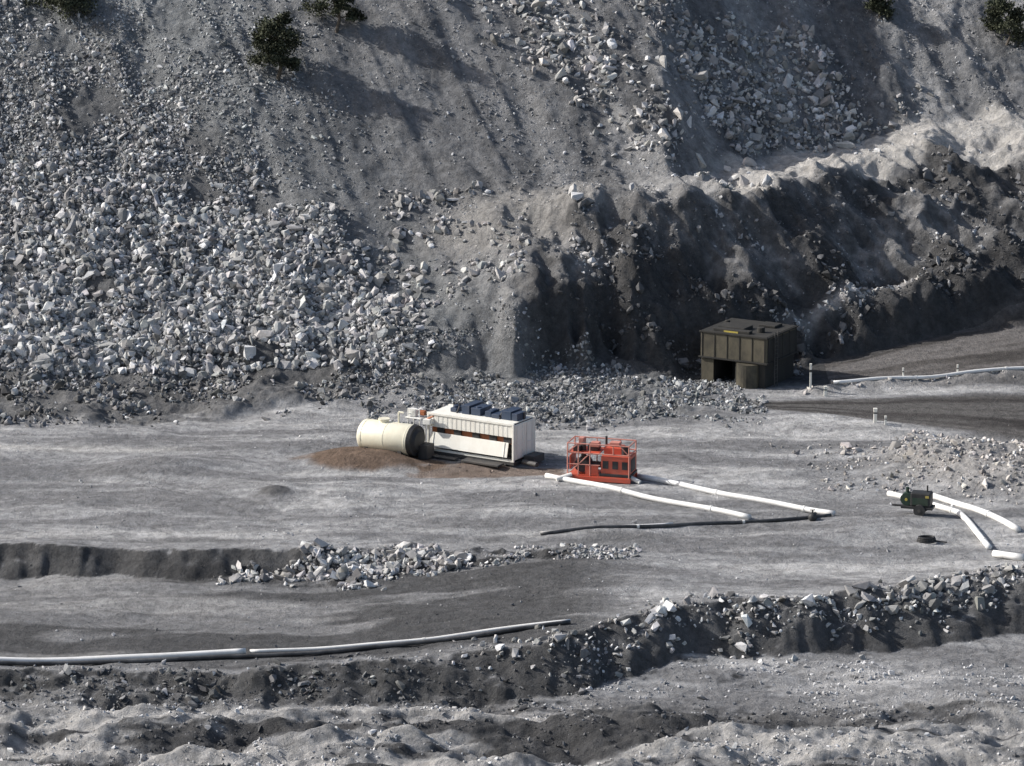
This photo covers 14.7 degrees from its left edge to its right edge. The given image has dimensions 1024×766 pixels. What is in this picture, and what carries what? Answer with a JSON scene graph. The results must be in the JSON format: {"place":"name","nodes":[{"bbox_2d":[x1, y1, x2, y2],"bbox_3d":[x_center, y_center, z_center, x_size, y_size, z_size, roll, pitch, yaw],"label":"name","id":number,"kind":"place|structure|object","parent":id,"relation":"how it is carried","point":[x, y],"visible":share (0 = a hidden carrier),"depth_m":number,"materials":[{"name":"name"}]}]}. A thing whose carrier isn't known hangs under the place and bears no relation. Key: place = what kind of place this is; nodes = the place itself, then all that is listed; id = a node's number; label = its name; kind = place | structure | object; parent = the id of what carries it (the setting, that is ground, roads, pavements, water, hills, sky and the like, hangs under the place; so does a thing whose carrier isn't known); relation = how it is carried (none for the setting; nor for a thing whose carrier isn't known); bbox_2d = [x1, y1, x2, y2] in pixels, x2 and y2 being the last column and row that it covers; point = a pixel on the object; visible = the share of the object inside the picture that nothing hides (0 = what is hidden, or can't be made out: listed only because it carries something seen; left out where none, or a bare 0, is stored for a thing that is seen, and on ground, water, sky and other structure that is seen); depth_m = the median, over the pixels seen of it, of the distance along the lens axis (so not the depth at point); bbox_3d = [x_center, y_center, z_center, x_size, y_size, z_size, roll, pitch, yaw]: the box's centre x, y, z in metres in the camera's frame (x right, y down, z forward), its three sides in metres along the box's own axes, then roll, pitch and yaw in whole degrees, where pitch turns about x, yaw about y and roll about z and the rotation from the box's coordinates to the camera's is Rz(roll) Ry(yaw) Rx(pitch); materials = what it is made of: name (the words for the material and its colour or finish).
{"place":"outdoors","nodes":[
{"label":"outdoors","id":0,"kind":"place"},
{"bbox_2d":[0,0,1023,765],"bbox_3d":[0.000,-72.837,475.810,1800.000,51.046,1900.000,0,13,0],"label":"quarry ground","id":1,"kind":"structure","parent":0,"point":[232,464],"depth_m":241.29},
{"bbox_2d":[21,0,102,22],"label":"slope tree","id":2,"kind":"object","parent":1,"relation":"on","point":[65,4],"visible":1,"depth_m":279.63,"materials":[{"name":"green plant"}]},
{"bbox_2d":[0,648,245,661],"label":"white pipe","id":3,"kind":"object","parent":1,"relation":"on","point":[175,654],"visible":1,"depth_m":202.95,"materials":[{"name":"white plastic"}]},
{"bbox_2d":[0,0,435,380],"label":"talus boulders","id":4,"kind":"object","parent":1,"relation":"on","point":[15,337],"visible":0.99,"depth_m":263.26,"materials":[{"name":"grey stone"}]},
{"bbox_2d":[244,10,303,80],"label":"slope tree","id":5,"kind":"object","parent":1,"relation":"on","point":[281,34],"visible":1,"depth_m":274.16,"materials":[{"name":"green plant"}]},
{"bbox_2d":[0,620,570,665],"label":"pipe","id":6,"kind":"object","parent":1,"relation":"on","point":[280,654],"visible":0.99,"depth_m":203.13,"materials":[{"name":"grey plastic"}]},
{"bbox_2d":[298,0,367,32],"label":"slope tree","id":7,"kind":"object","parent":1,"relation":"on","point":[353,14],"visible":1,"depth_m":278.58,"materials":[{"name":"green plant"}]},
{"bbox_2d":[356,406,433,459],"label":"cream storage tank","id":8,"kind":"object","parent":1,"relation":"on","point":[385,433],"visible":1,"depth_m":237.62,"materials":[{"name":"metal"}]},
{"bbox_2d":[250,619,569,652],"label":"white pipe","id":9,"kind":"object","parent":1,"relation":"on","point":[344,646],"visible":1,"depth_m":203.74,"materials":[{"name":"grey paint"}]},
{"bbox_2d":[216,538,641,590],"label":"rubble pile","id":10,"kind":"object","parent":1,"relation":"on","point":[415,553],"visible":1,"depth_m":216.76,"materials":[{"name":"grey stone"}]},
{"bbox_2d":[427,400,543,466],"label":"white equipment container","id":11,"kind":"object","parent":1,"relation":"on","point":[479,432],"visible":1,"depth_m":237.07,"materials":[{"name":"metal"}]},
{"bbox_2d":[515,418,533,459],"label":"end doors","id":12,"kind":"structure","parent":11,"relation":"in","point":[527,425],"depth_m":236.63,"materials":[{"name":"white paint"}]},
{"bbox_2d":[0,301,1013,430],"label":"foot rubble","id":13,"kind":"object","parent":1,"relation":"on","point":[226,383],"visible":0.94,"depth_m":253.30,"materials":[{"name":"grey stone"}]},
{"bbox_2d":[0,0,1023,381],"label":"slope gravel","id":14,"kind":"structure","parent":1,"relation":"on","point":[444,230],"depth_m":267.49,"materials":[{"name":"grey stone"}]},
{"bbox_2d":[0,404,1023,765],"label":"loose stones","id":15,"kind":"object","parent":1,"relation":"on","point":[214,694],"visible":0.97,"depth_m":198.40,"materials":[{"name":"grey stone"}]},
{"bbox_2d":[555,436,640,483],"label":"red pump machine","id":16,"kind":"object","parent":1,"relation":"on","point":[617,463],"visible":1,"depth_m":232.28,"materials":[{"name":"orange paint"}]},
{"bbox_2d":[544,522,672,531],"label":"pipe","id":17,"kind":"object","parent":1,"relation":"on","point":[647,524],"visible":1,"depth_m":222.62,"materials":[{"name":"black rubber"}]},
{"bbox_2d":[545,473,751,519],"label":"white pipe","id":18,"kind":"object","parent":1,"relation":"on","point":[655,498],"visible":1,"depth_m":228.38,"materials":[{"name":"grey paint"}]},
{"bbox_2d":[540,513,831,535],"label":"black pipe","id":19,"kind":"object","parent":1,"relation":"on","point":[685,524],"visible":1,"depth_m":222.75,"materials":[{"name":"grey paint"}]},
{"bbox_2d":[808,509,816,520],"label":"black pipe valve","id":20,"kind":"object","parent":19,"relation":"attached to","point":[812,516],"visible":1,"depth_m":223.78,"materials":[{"name":"black metal"}]},
{"bbox_2d":[446,0,933,191],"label":"rock chute boulders","id":21,"kind":"object","parent":1,"relation":"on","point":[607,68],"visible":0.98,"depth_m":282.13,"materials":[{"name":"grey stone"}]},
{"bbox_2d":[439,562,1023,694],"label":"rubble pile","id":22,"kind":"object","parent":1,"relation":"on","point":[931,600],"visible":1,"depth_m":207.61,"materials":[{"name":"grey stone"}]},
{"bbox_2d":[637,474,835,515],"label":"white pipe","id":23,"kind":"object","parent":1,"relation":"on","point":[803,508],"visible":1,"depth_m":228.81,"materials":[{"name":"grey paint"}]},
{"bbox_2d":[698,318,797,388],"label":"dark equipment shed","id":24,"kind":"structure","parent":1,"relation":"on","point":[749,354],"depth_m":256.73,"materials":[{"name":"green metal"}]},
{"bbox_2d":[809,363,811,388],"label":"marker post","id":25,"kind":"object","parent":1,"relation":"on","point":[810,385],"visible":1,"depth_m":254.57,"materials":[{"name":"white paint"}]},
{"bbox_2d":[824,386,826,395],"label":"marker post","id":26,"kind":"object","parent":1,"relation":"on","point":[825,390],"visible":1,"depth_m":253.92,"materials":[{"name":"white paint"}]},
{"bbox_2d":[873,408,876,422],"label":"marker post","id":27,"kind":"object","parent":1,"relation":"on","point":[875,416],"visible":1,"depth_m":245.46,"materials":[{"name":"white paint"}]},
{"bbox_2d":[863,0,897,20],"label":"slope tree","id":28,"kind":"object","parent":1,"relation":"on","point":[881,7],"visible":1,"depth_m":292.96,"materials":[{"name":"green plant"}]},
{"bbox_2d":[765,428,1023,505],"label":"rubble bank","id":29,"kind":"structure","parent":1,"relation":"on","point":[845,446],"depth_m":235.60,"materials":[{"name":"grey stone"}]},
{"bbox_2d":[892,485,934,515],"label":"dark green trailer pump","id":30,"kind":"object","parent":1,"relation":"on","point":[919,502],"visible":1,"depth_m":224.16,"materials":[{"name":"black metal"}]},
{"bbox_2d":[833,366,1023,383],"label":"white pipe","id":31,"kind":"object","parent":1,"relation":"on","point":[930,376],"visible":1,"depth_m":256.63,"materials":[{"name":"grey paint"}]},
{"bbox_2d":[916,535,946,542],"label":"black hose coil","id":32,"kind":"object","parent":1,"relation":"on","point":[926,538],"visible":1,"depth_m":219.74,"materials":[{"name":"rubber"}]},
{"bbox_2d":[887,491,991,549],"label":"white pipe","id":33,"kind":"object","parent":1,"relation":"on","point":[975,530],"visible":0.78,"depth_m":223.54,"materials":[{"name":"grey paint"}]},
{"bbox_2d":[933,493,1020,531],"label":"white pipe","id":34,"kind":"object","parent":1,"relation":"on","point":[989,514],"visible":0.99,"depth_m":225.25,"materials":[{"name":"grey paint"}]},
{"bbox_2d":[976,0,1023,46],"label":"slope tree","id":35,"kind":"object","parent":1,"relation":"on","point":[997,8],"visible":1,"depth_m":292.11,"materials":[{"name":"green plant"}]},
{"bbox_2d":[992,550,1023,560],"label":"white pipe","id":36,"kind":"object","parent":1,"relation":"on","point":[1007,555],"visible":1,"depth_m":216.66,"materials":[{"name":"white plastic"}]},
{"bbox_2d":[757,397,1023,434],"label":"haul road","id":37,"kind":"structure","parent":0,"point":[997,414],"depth_m":249.75,"materials":[{"name":"grey gravel"}]},
{"bbox_2d":[824,302,1023,383],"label":"haul road","id":38,"kind":"structure","parent":0,"point":[996,340],"depth_m":262.57,"materials":[{"name":"grey gravel"}]}
]}

